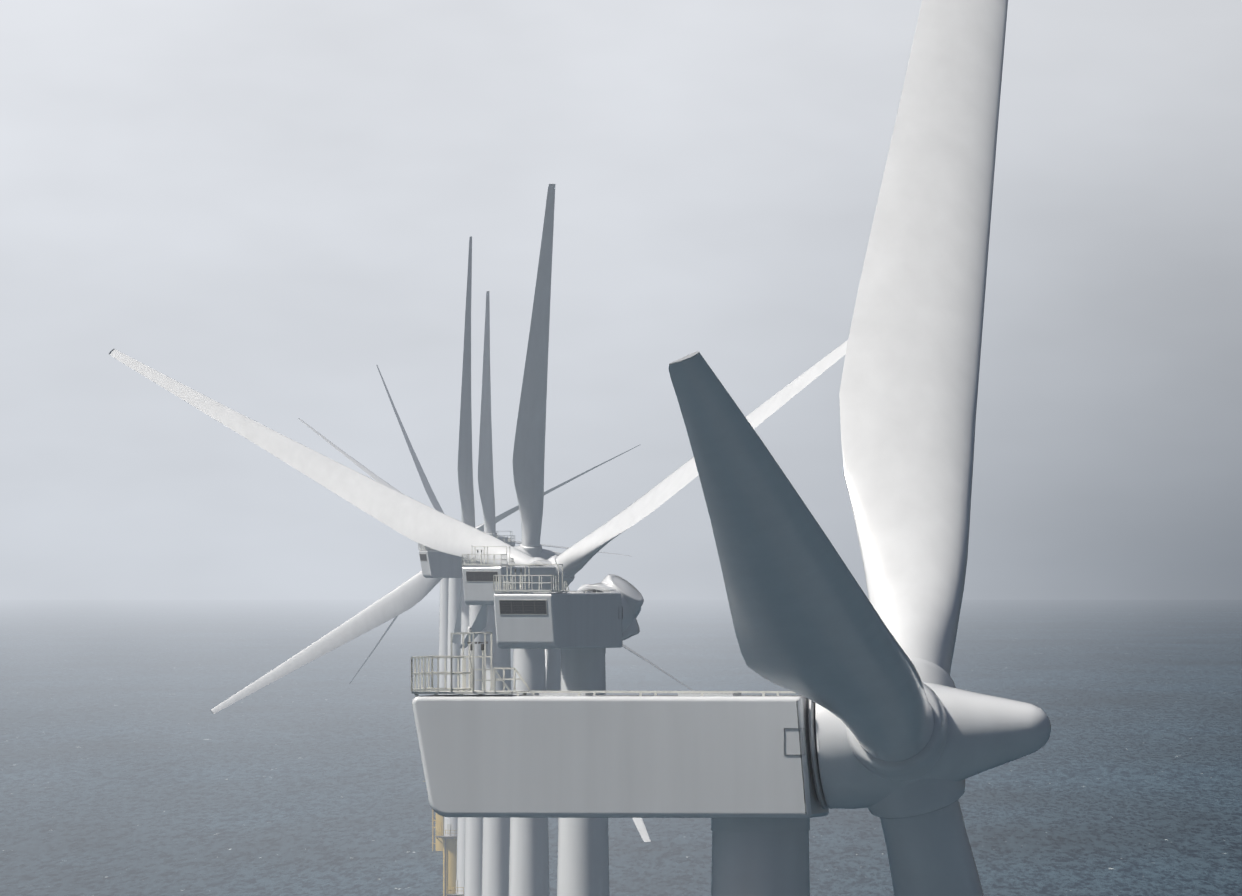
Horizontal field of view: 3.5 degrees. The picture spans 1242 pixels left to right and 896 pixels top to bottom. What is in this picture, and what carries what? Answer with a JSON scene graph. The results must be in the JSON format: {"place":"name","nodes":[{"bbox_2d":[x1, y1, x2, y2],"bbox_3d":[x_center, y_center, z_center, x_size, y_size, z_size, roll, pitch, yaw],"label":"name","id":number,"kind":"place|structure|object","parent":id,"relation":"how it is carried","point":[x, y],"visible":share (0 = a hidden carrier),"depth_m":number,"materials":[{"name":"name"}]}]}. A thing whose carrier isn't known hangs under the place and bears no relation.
{"place":"outdoors","nodes":[
{"label":"outdoors","id":0,"kind":"place"},
{"bbox_2d":[0,600,1241,895],"bbox_3d":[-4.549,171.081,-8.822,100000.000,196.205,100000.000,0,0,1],"label":"sea","id":1,"kind":"structure","parent":0,"point":[130,764],"depth_m":6056.46,"materials":[{"name":"liquid"}]},
{"bbox_2d":[210,236,693,895],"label":"wind turbine","id":2,"kind":"object","parent":1,"relation":"on","point":[408,594],"visible":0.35,"depth_m":2558.75,"materials":[{"name":"paint"}]},
{"bbox_2d":[298,418,640,895],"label":"wind turbine","id":3,"kind":"object","parent":1,"relation":"on","point":[449,839],"visible":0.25,"depth_m":3758.61,"materials":[{"name":"paint"}]},
{"bbox_2d":[109,340,847,895],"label":"wind turbine","id":4,"kind":"object","parent":1,"relation":"on","point":[411,518],"visible":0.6,"depth_m":1490.86,"materials":[{"name":"paint"}]},
{"bbox_2d":[419,291,545,895],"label":"wind turbine","id":5,"kind":"object","parent":1,"relation":"on","point":[485,477],"visible":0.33,"depth_m":3182.64,"materials":[{"name":"paint"}]},
{"bbox_2d":[349,365,628,850],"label":"wind turbine","id":6,"kind":"object","parent":1,"relation":"on","point":[443,624],"visible":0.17,"depth_m":4311.15,"materials":[{"name":"paint"}]},
{"bbox_2d":[418,184,649,895],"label":"wind turbine","id":7,"kind":"object","parent":1,"relation":"on","point":[528,457],"visible":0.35,"depth_m":2063.11,"materials":[{"name":"paint"}]},
{"bbox_2d":[493,562,643,895],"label":"wind turbine","id":8,"kind":"object","parent":1,"relation":"on","point":[583,627],"visible":0.88,"depth_m":1031.92,"materials":[{"name":"paint"}]},
{"bbox_2d":[411,0,1050,895],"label":"wind turbine","id":9,"kind":"object","parent":1,"relation":"on","point":[891,726],"visible":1,"depth_m":470.72,"materials":[{"name":"paint"}]},
{"bbox_2d":[0,0,1241,599],"label":"sky","id":10,"kind":"structure","parent":0,"point":[263,207],"materials":[{"name":"grey"}]}
]}

